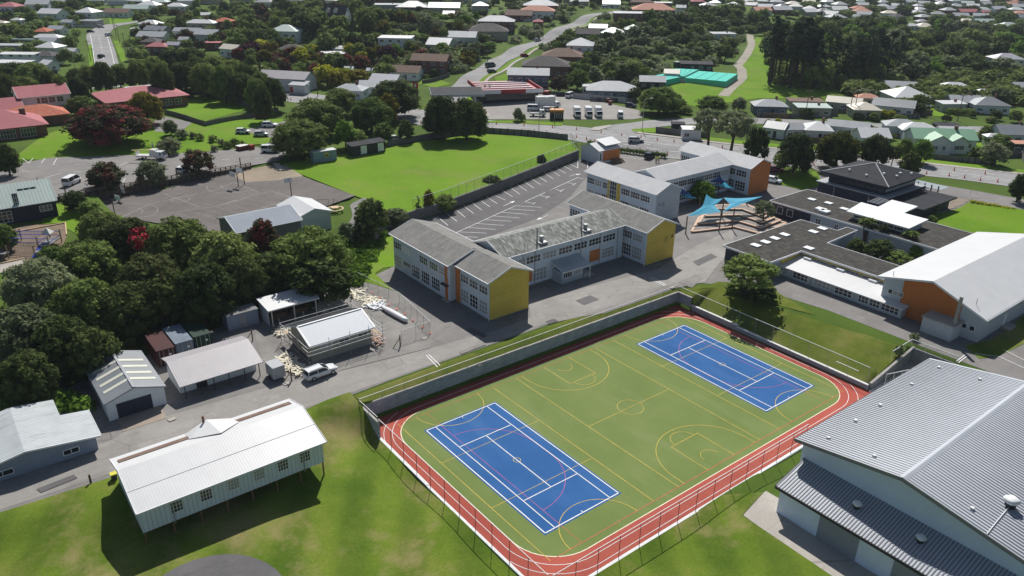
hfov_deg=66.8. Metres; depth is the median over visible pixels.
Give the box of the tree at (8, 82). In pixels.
[0,72,20,97]
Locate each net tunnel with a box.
[654,74,680,85]
[674,68,698,78]
[685,71,737,86]
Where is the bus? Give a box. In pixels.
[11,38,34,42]
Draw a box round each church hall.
[0,108,48,140]
[261,69,316,94]
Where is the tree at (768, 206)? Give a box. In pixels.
[753,199,775,220]
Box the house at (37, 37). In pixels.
[33,34,65,39]
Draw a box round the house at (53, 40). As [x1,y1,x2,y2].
[39,37,62,44]
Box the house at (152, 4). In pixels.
[139,1,161,7]
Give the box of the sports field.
[284,133,576,211]
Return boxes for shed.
[161,336,262,398]
[205,41,222,49]
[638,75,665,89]
[663,69,679,76]
[670,121,685,129]
[680,60,713,71]
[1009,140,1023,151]
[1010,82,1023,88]
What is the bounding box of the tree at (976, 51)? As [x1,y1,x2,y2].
[954,50,982,56]
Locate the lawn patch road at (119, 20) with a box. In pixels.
[108,17,132,23]
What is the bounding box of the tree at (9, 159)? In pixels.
[0,143,22,175]
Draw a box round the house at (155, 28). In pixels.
[142,24,172,33]
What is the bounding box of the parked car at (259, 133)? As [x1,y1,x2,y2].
[253,130,268,136]
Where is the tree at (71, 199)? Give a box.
[60,190,88,210]
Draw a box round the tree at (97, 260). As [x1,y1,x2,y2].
[55,238,128,287]
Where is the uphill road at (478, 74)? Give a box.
[442,11,612,107]
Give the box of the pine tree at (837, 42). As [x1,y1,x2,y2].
[825,34,847,62]
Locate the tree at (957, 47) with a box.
[937,39,967,56]
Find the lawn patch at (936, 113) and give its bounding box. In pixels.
[930,107,953,115]
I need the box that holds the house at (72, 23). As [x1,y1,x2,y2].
[59,19,76,27]
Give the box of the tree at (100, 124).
[59,103,156,146]
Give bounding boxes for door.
[116,394,153,417]
[157,350,166,366]
[166,348,175,355]
[176,343,184,353]
[184,340,193,350]
[194,336,203,347]
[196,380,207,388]
[203,334,211,345]
[239,315,246,327]
[361,145,366,153]
[378,142,383,150]
[816,516,859,560]
[890,560,919,575]
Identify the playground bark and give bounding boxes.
[0,224,66,262]
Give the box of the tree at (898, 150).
[888,146,902,165]
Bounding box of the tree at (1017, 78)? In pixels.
[1014,75,1023,81]
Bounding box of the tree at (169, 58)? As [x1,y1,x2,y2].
[157,50,185,68]
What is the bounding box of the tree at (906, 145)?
[896,138,915,158]
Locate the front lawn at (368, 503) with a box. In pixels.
[0,392,831,575]
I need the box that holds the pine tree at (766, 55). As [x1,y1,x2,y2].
[764,29,786,82]
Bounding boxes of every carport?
[79,19,103,26]
[256,286,319,326]
[931,122,960,126]
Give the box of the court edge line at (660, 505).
[400,317,839,556]
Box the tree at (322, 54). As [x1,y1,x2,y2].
[313,51,325,65]
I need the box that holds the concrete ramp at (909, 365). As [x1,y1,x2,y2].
[888,361,917,380]
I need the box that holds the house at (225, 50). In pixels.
[218,43,240,57]
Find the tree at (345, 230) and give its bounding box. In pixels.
[336,222,355,241]
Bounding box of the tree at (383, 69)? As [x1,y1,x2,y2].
[373,62,396,73]
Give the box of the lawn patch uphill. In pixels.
[410,77,450,86]
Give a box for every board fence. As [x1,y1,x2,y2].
[75,24,94,27]
[164,107,278,125]
[179,89,250,107]
[387,128,567,145]
[422,72,449,83]
[487,39,501,42]
[524,18,552,21]
[573,93,625,102]
[590,97,636,102]
[656,126,707,137]
[756,111,838,117]
[764,113,788,118]
[810,137,820,142]
[837,109,846,113]
[890,114,920,118]
[895,110,932,115]
[932,153,996,164]
[1008,152,1023,157]
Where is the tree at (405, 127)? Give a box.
[397,119,414,138]
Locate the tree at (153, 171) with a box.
[132,160,167,183]
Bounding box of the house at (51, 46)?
[35,42,66,52]
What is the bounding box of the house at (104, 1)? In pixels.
[87,0,107,4]
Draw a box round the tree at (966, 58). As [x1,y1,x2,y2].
[955,51,986,68]
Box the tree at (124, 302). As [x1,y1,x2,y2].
[89,280,158,340]
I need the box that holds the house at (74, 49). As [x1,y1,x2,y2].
[67,48,80,53]
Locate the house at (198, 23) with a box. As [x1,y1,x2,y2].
[186,17,217,28]
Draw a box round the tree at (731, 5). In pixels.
[726,3,745,8]
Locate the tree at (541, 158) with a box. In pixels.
[536,154,546,162]
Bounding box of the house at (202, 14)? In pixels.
[200,12,210,17]
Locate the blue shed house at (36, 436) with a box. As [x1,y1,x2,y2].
[0,400,101,480]
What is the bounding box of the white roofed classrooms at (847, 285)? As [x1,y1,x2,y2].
[778,255,909,318]
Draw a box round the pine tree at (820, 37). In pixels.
[811,27,826,58]
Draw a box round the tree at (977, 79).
[969,76,987,83]
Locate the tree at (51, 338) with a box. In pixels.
[27,313,90,375]
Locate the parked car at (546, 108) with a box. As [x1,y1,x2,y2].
[543,106,551,111]
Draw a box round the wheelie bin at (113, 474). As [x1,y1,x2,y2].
[109,471,116,480]
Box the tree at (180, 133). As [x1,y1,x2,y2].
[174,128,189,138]
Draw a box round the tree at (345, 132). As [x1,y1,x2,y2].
[333,119,355,148]
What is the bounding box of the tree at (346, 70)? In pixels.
[338,67,353,77]
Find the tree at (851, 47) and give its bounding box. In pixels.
[835,39,855,51]
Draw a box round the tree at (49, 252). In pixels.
[37,243,75,268]
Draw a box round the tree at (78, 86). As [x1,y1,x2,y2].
[67,77,92,98]
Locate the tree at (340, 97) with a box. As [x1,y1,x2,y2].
[325,87,356,113]
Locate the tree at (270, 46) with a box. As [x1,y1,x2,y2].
[260,41,278,51]
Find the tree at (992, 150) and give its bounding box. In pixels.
[977,140,1012,164]
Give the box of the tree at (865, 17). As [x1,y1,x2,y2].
[858,15,873,20]
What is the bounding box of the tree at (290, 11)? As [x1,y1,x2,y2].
[285,4,302,18]
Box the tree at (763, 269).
[719,252,780,293]
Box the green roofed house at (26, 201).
[0,178,58,224]
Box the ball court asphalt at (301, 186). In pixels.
[102,172,354,230]
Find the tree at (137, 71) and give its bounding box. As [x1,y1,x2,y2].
[124,60,149,85]
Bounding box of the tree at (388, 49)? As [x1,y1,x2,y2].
[377,44,398,59]
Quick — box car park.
[0,147,285,196]
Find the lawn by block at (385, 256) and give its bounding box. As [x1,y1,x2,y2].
[357,236,394,290]
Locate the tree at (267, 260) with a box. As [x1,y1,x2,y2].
[254,248,298,296]
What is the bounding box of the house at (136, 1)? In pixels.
[128,0,150,3]
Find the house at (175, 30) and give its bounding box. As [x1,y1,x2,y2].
[172,27,202,33]
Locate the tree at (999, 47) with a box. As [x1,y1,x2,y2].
[989,40,1011,54]
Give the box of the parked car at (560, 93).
[556,91,564,95]
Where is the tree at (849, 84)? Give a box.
[842,82,863,94]
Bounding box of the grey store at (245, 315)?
[221,303,258,330]
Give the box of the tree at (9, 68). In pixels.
[0,61,22,77]
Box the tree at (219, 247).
[188,229,258,293]
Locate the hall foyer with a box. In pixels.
[895,189,956,217]
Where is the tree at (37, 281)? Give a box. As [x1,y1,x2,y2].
[0,255,77,308]
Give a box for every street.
[285,91,1016,185]
[597,118,982,134]
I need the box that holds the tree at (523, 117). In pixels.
[519,113,525,120]
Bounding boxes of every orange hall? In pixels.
[877,232,1023,341]
[965,316,1023,357]
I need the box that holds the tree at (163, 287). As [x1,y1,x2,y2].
[137,276,183,327]
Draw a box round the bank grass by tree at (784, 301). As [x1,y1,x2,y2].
[675,282,813,314]
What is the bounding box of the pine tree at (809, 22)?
[796,16,819,77]
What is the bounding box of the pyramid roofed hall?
[816,160,925,206]
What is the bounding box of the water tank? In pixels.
[673,61,679,67]
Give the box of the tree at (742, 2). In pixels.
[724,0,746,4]
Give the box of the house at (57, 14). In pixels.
[36,8,69,19]
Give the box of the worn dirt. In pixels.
[235,165,301,181]
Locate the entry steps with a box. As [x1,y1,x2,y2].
[612,158,624,163]
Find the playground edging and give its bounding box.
[0,222,66,263]
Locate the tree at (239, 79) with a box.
[227,71,251,100]
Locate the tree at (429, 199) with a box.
[423,189,434,205]
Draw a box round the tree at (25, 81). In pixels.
[15,76,41,85]
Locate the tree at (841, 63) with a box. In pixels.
[837,57,851,65]
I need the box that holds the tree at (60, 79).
[52,74,73,97]
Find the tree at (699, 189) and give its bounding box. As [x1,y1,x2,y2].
[690,180,716,203]
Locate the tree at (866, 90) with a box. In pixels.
[852,88,878,96]
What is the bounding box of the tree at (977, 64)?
[964,59,995,71]
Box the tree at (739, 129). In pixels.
[712,108,757,150]
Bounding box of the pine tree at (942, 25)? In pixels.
[939,18,947,32]
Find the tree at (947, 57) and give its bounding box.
[940,54,959,60]
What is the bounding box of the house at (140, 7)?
[123,4,151,10]
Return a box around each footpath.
[476,17,596,115]
[637,132,1023,173]
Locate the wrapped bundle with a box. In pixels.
[381,306,408,321]
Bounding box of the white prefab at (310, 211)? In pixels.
[276,196,332,231]
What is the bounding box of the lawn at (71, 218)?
[41,204,86,233]
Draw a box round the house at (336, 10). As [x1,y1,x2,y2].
[322,4,354,23]
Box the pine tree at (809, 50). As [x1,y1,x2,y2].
[800,29,815,75]
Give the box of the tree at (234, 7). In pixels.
[228,5,243,15]
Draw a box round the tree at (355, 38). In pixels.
[342,32,363,44]
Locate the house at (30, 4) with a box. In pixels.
[24,0,53,8]
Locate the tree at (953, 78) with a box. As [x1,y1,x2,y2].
[945,76,964,82]
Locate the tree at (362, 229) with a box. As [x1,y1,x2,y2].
[352,219,374,242]
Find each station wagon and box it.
[302,363,337,380]
[628,136,643,142]
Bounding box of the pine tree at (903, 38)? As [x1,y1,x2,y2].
[896,35,910,69]
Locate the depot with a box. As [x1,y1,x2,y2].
[0,43,25,51]
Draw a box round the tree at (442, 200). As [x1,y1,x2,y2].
[434,193,457,212]
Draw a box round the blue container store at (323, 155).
[310,147,336,162]
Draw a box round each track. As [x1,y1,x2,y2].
[378,305,870,575]
[719,34,754,95]
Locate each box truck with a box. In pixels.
[535,95,560,108]
[573,106,580,117]
[584,106,592,117]
[594,106,602,117]
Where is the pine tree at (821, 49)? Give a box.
[809,38,827,88]
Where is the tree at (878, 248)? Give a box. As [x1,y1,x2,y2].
[860,238,896,260]
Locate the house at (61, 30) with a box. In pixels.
[47,25,68,34]
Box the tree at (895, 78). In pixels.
[882,75,905,80]
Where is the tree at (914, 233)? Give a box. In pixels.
[901,229,920,238]
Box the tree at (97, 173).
[84,161,127,190]
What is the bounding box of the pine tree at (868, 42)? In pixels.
[854,28,882,62]
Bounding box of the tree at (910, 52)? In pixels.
[904,50,930,58]
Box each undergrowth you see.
[0,0,460,82]
[0,239,295,386]
[0,387,97,413]
[333,229,389,293]
[368,0,745,87]
[759,15,1023,106]
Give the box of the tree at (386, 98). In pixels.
[378,93,399,123]
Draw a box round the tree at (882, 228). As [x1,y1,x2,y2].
[877,223,889,231]
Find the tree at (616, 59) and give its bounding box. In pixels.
[613,55,629,61]
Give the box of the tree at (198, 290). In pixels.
[168,262,241,324]
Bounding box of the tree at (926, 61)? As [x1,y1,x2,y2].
[911,50,933,74]
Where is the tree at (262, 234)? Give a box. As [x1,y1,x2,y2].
[246,218,279,254]
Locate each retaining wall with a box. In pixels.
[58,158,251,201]
[362,291,692,437]
[374,150,578,239]
[691,305,868,389]
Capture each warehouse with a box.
[0,52,41,62]
[0,59,35,64]
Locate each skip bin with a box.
[235,144,248,150]
[249,144,254,149]
[542,90,550,94]
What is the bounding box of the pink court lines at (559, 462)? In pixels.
[441,332,788,522]
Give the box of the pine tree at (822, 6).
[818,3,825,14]
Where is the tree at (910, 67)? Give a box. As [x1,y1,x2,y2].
[895,56,924,79]
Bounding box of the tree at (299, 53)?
[290,45,308,62]
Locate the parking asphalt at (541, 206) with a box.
[388,159,593,239]
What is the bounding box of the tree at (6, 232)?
[0,223,19,247]
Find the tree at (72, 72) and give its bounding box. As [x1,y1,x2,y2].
[63,68,78,80]
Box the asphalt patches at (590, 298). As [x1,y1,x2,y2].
[37,189,716,491]
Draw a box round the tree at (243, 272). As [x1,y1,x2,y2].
[217,255,273,306]
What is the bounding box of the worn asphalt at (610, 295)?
[529,229,733,326]
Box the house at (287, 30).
[274,24,302,42]
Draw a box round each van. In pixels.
[61,174,81,185]
[261,144,278,152]
[485,62,495,66]
[527,104,541,110]
[565,91,573,97]
[617,110,622,117]
[970,106,983,113]
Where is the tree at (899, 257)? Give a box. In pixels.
[883,249,912,265]
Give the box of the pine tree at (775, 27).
[760,12,786,84]
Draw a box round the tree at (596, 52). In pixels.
[584,51,601,56]
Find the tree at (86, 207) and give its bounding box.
[75,201,103,214]
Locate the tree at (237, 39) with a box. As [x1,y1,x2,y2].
[229,32,248,44]
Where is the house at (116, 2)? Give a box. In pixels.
[107,0,127,4]
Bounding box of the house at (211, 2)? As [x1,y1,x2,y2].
[200,0,222,4]
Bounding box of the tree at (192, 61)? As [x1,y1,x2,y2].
[186,55,208,84]
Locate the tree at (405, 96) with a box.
[368,79,421,113]
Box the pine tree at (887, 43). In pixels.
[878,35,892,69]
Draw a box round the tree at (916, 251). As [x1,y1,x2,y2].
[909,245,923,258]
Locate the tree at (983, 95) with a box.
[978,94,992,96]
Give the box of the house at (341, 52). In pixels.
[320,51,347,53]
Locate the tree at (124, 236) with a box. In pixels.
[84,216,154,266]
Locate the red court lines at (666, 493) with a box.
[402,315,842,560]
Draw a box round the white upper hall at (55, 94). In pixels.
[11,83,71,112]
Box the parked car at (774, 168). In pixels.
[770,165,783,172]
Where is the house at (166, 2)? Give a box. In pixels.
[151,0,170,4]
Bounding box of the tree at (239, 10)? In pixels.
[234,7,256,16]
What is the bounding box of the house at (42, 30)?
[34,27,54,35]
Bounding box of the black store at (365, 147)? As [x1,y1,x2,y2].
[346,137,385,156]
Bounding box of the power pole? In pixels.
[957,94,966,120]
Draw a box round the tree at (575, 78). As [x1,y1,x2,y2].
[566,69,589,89]
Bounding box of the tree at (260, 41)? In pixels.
[254,39,266,47]
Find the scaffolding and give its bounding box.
[279,303,386,365]
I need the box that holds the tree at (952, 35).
[947,32,961,38]
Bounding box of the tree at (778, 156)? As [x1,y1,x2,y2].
[773,153,785,174]
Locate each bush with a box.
[189,131,196,138]
[196,132,204,139]
[207,134,218,141]
[210,144,218,151]
[217,139,224,145]
[223,141,232,147]
[230,138,238,144]
[723,281,743,292]
[736,282,782,304]
[893,345,904,355]
[909,332,920,340]
[927,215,937,222]
[931,206,943,213]
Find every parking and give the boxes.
[152,117,191,131]
[811,164,1023,209]
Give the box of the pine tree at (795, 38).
[783,24,807,87]
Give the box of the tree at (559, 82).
[547,75,568,91]
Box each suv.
[261,121,277,127]
[644,151,654,158]
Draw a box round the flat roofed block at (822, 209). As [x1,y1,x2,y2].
[770,189,972,258]
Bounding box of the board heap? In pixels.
[312,294,344,313]
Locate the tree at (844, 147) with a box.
[815,130,862,166]
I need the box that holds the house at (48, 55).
[40,50,64,64]
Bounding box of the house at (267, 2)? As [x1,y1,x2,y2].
[254,0,271,6]
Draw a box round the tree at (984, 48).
[967,43,993,55]
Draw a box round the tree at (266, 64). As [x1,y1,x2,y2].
[257,61,280,69]
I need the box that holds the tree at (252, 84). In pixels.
[243,78,263,110]
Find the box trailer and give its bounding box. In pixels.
[265,358,285,379]
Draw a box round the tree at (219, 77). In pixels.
[208,64,236,102]
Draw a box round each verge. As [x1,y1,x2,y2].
[88,45,93,66]
[113,41,126,61]
[468,18,593,99]
[701,137,1023,172]
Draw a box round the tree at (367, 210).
[353,197,390,236]
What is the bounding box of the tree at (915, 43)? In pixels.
[906,38,921,47]
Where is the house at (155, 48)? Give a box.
[144,40,167,53]
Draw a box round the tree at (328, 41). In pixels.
[315,32,338,49]
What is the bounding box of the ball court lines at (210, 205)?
[125,182,288,223]
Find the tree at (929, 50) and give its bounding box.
[912,46,936,56]
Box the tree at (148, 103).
[125,91,164,120]
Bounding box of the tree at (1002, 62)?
[990,56,1020,68]
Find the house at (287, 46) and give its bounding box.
[278,44,302,49]
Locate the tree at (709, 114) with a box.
[692,107,729,144]
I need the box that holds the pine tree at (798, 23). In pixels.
[784,20,808,87]
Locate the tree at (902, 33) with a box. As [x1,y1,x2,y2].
[886,27,908,38]
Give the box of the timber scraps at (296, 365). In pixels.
[275,349,307,375]
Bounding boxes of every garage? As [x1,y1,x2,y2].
[84,350,166,420]
[177,37,191,40]
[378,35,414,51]
[442,10,455,13]
[582,84,588,93]
[681,125,702,139]
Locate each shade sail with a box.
[688,194,722,215]
[711,175,724,182]
[713,182,732,187]
[723,196,761,211]
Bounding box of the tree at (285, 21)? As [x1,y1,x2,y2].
[278,17,290,25]
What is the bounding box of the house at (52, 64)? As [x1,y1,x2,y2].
[39,59,60,70]
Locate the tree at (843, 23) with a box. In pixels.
[835,19,853,26]
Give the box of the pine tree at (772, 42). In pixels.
[761,19,784,82]
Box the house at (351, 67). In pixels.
[344,64,354,69]
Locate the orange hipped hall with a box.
[9,104,70,125]
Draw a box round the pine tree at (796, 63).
[794,16,806,72]
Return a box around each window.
[0,129,16,139]
[0,211,12,223]
[0,467,14,477]
[11,193,18,204]
[20,127,36,136]
[39,204,52,211]
[41,97,48,102]
[48,96,55,102]
[56,96,63,101]
[62,446,79,455]
[165,99,172,105]
[169,499,183,513]
[174,98,181,104]
[199,488,212,502]
[227,477,239,491]
[253,467,265,481]
[277,458,288,471]
[299,450,310,463]
[321,342,332,349]
[339,337,349,344]
[357,331,367,338]
[393,240,401,251]
[394,253,401,268]
[403,260,410,268]
[411,263,419,279]
[419,254,427,266]
[421,269,429,285]
[429,260,437,272]
[431,275,439,291]
[438,265,447,277]
[460,273,468,285]
[460,287,468,304]
[469,278,477,290]
[470,293,477,309]
[479,283,487,296]
[479,298,487,315]
[514,257,525,264]
[526,253,540,264]
[532,265,546,281]
[542,249,556,259]
[558,244,572,255]
[563,271,571,278]
[570,208,579,215]
[573,268,581,275]
[574,240,587,250]
[587,177,594,184]
[588,236,601,246]
[594,179,601,187]
[601,245,613,258]
[602,181,607,188]
[602,232,615,242]
[609,181,616,200]
[620,199,629,205]
[621,187,630,196]
[622,241,631,256]
[623,229,632,239]
[630,191,639,199]
[630,203,638,208]
[631,245,641,260]
[632,232,642,243]
[639,206,648,212]
[640,194,649,203]
[678,179,686,186]
[679,192,685,200]
[681,155,689,160]
[687,177,695,184]
[696,175,704,181]
[704,173,712,180]
[712,171,720,178]
[712,183,719,191]
[719,180,727,189]
[721,169,728,175]
[728,178,734,188]
[729,167,735,174]
[734,180,745,191]
[736,169,746,177]
[780,267,788,275]
[792,271,808,282]
[813,279,830,290]
[815,218,820,224]
[834,286,852,298]
[857,295,868,304]
[869,299,879,308]
[880,303,899,315]
[892,290,903,297]
[894,226,903,230]
[954,146,964,149]
[968,325,975,331]
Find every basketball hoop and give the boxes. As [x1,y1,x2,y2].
[111,195,120,211]
[229,171,238,185]
[236,168,244,183]
[284,177,291,195]
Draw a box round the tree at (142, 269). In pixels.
[113,252,180,308]
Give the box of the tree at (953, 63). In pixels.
[940,60,965,68]
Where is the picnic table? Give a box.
[327,206,343,212]
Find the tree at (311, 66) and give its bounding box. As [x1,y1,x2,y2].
[308,62,319,82]
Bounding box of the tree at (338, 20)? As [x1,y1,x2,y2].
[325,15,348,26]
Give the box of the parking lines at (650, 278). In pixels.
[426,161,1023,367]
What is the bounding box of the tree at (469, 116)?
[446,97,488,139]
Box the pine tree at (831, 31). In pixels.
[822,28,839,59]
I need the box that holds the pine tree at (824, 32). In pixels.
[819,28,828,60]
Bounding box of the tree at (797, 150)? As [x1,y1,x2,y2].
[775,132,816,173]
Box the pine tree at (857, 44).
[842,32,865,63]
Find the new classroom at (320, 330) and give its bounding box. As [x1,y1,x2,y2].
[287,308,375,360]
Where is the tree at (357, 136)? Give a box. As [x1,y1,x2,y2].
[349,132,367,141]
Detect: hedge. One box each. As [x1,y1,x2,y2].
[620,147,667,157]
[946,108,974,113]
[970,199,1015,209]
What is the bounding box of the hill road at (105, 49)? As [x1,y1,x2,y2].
[86,21,137,88]
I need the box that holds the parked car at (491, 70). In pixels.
[487,69,496,72]
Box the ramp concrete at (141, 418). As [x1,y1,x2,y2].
[117,405,165,430]
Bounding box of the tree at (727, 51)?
[714,43,736,61]
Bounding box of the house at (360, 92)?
[336,81,369,99]
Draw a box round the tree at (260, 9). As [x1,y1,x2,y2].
[249,3,267,18]
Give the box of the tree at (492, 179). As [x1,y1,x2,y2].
[482,175,502,183]
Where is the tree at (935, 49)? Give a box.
[930,46,947,55]
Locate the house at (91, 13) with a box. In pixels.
[74,7,103,18]
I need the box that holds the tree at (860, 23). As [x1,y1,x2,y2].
[851,19,866,28]
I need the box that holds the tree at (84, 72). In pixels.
[74,65,103,92]
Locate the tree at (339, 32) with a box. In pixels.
[327,26,346,38]
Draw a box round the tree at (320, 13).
[308,8,327,21]
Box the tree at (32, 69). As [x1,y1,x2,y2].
[12,62,51,80]
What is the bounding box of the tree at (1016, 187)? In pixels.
[1008,173,1023,201]
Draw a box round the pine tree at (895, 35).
[883,31,902,74]
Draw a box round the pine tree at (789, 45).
[778,29,797,85]
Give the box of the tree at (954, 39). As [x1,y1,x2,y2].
[944,38,964,46]
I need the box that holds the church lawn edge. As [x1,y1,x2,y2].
[166,96,249,120]
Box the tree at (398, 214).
[386,208,409,226]
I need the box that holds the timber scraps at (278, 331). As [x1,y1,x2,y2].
[271,325,290,338]
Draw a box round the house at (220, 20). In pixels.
[215,17,235,25]
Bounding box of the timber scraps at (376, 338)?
[371,331,384,346]
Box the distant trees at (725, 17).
[0,0,1023,139]
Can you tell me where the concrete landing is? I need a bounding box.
[869,379,889,391]
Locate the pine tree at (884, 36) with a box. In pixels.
[875,34,889,59]
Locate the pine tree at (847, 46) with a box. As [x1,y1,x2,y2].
[838,36,853,65]
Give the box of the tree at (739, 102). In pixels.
[731,96,746,110]
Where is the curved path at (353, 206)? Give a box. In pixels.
[349,198,366,225]
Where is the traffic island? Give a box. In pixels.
[590,125,610,129]
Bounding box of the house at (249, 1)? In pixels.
[229,0,252,2]
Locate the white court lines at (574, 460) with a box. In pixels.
[426,325,812,532]
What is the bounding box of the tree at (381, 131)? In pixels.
[372,121,394,140]
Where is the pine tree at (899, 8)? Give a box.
[896,0,902,10]
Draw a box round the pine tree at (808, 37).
[794,26,818,87]
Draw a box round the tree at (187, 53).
[177,46,205,63]
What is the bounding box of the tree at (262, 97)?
[252,83,273,120]
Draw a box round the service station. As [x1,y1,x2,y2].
[467,79,542,103]
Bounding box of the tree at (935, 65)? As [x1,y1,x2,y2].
[923,61,944,72]
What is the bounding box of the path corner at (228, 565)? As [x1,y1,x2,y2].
[163,554,281,575]
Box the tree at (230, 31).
[226,26,242,38]
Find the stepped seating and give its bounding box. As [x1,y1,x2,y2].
[690,204,786,233]
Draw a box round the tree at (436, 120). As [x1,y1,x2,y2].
[420,95,459,138]
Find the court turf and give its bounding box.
[401,317,838,555]
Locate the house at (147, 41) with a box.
[140,37,165,45]
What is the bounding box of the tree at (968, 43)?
[962,38,975,46]
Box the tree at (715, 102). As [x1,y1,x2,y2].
[695,94,729,110]
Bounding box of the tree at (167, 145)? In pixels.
[154,136,182,153]
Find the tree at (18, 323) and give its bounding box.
[0,302,56,363]
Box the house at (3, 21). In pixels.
[0,18,9,23]
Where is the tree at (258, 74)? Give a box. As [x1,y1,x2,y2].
[247,69,267,82]
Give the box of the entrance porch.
[551,253,592,283]
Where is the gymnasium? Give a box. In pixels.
[794,358,1023,575]
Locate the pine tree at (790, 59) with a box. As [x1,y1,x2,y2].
[782,27,801,77]
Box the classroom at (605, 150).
[581,136,621,162]
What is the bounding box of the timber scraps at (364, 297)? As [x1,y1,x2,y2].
[350,287,386,306]
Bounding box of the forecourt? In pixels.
[429,86,642,118]
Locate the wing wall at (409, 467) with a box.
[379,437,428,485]
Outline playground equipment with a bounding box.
[0,228,62,258]
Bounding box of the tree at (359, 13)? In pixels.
[354,7,378,23]
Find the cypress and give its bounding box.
[350,11,355,29]
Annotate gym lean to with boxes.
[775,458,1017,575]
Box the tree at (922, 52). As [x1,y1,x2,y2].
[906,51,927,57]
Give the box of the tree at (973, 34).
[959,27,984,41]
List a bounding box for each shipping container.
[144,331,175,366]
[162,324,193,353]
[180,321,212,348]
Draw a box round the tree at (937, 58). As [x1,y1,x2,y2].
[931,56,943,62]
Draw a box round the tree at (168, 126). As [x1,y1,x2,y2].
[160,119,177,134]
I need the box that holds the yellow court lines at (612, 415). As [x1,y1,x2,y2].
[398,316,840,560]
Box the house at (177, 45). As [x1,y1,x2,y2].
[166,41,181,49]
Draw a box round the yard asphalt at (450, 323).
[0,153,1023,511]
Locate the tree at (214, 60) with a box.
[203,53,226,66]
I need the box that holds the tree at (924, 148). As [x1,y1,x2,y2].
[913,139,936,161]
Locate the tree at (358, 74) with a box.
[347,69,369,83]
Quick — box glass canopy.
[915,180,948,191]
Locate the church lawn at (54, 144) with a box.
[18,119,282,159]
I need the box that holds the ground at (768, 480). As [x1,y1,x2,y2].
[0,0,1023,573]
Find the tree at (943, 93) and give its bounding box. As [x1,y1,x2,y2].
[929,91,951,97]
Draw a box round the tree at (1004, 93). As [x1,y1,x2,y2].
[988,86,1016,102]
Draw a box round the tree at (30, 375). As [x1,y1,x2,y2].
[0,347,60,406]
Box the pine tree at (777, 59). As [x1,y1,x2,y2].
[772,25,785,80]
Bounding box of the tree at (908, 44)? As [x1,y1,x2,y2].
[894,39,915,51]
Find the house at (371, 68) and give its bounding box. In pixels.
[365,66,373,71]
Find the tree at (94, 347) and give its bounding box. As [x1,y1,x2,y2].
[63,325,123,375]
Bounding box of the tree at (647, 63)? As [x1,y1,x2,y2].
[641,59,655,68]
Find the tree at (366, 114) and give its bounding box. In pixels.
[348,96,393,132]
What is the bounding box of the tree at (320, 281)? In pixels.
[284,256,356,309]
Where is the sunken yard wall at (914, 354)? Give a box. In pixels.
[868,346,957,389]
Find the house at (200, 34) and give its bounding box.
[192,29,220,42]
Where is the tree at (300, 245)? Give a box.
[269,224,356,288]
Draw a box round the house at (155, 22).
[137,20,163,27]
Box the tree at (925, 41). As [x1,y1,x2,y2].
[917,35,936,47]
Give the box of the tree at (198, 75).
[187,63,214,96]
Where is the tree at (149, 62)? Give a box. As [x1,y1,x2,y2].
[138,55,167,78]
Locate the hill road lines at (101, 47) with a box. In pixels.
[90,35,117,86]
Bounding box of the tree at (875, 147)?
[858,132,893,163]
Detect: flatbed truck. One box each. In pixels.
[135,148,167,159]
[530,109,545,115]
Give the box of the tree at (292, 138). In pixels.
[269,118,329,157]
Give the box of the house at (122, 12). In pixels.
[103,8,133,17]
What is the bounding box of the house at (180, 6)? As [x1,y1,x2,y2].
[167,3,188,10]
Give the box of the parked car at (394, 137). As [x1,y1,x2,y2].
[390,135,399,139]
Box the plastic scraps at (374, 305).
[363,299,386,310]
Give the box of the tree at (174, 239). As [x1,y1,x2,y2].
[142,215,208,273]
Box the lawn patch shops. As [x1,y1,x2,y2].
[494,74,507,80]
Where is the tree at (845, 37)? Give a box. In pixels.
[840,31,860,41]
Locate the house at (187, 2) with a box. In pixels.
[177,0,194,5]
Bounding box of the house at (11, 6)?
[0,2,26,11]
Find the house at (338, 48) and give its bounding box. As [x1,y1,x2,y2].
[332,46,343,50]
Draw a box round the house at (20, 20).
[11,16,25,23]
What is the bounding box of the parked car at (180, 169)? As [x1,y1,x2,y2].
[175,165,184,172]
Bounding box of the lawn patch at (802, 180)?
[777,171,819,189]
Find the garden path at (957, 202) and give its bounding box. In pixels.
[926,198,969,216]
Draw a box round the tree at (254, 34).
[246,27,273,41]
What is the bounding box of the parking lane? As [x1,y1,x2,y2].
[249,121,284,136]
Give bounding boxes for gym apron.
[743,491,877,575]
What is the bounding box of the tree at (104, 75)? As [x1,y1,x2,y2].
[91,61,116,90]
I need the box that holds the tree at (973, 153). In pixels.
[967,146,980,157]
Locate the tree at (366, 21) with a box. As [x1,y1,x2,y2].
[358,12,376,31]
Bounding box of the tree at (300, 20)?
[290,12,314,31]
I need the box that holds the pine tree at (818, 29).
[811,23,819,55]
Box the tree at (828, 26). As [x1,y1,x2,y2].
[820,23,842,37]
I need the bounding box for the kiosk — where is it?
[550,108,563,119]
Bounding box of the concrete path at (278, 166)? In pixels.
[273,163,284,169]
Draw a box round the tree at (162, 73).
[148,63,174,89]
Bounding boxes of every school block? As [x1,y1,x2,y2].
[388,219,489,302]
[440,247,533,321]
[473,209,625,286]
[566,191,679,266]
[584,161,683,219]
[634,153,732,203]
[678,141,773,195]
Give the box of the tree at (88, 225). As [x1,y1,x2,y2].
[74,208,120,244]
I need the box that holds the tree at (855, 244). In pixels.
[845,237,865,253]
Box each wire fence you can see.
[360,285,677,398]
[364,275,429,341]
[378,419,548,575]
[413,134,577,209]
[553,424,808,575]
[679,287,870,380]
[891,339,957,362]
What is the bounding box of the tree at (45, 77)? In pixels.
[38,70,54,83]
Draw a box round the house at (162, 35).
[135,29,171,39]
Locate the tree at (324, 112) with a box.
[284,97,346,133]

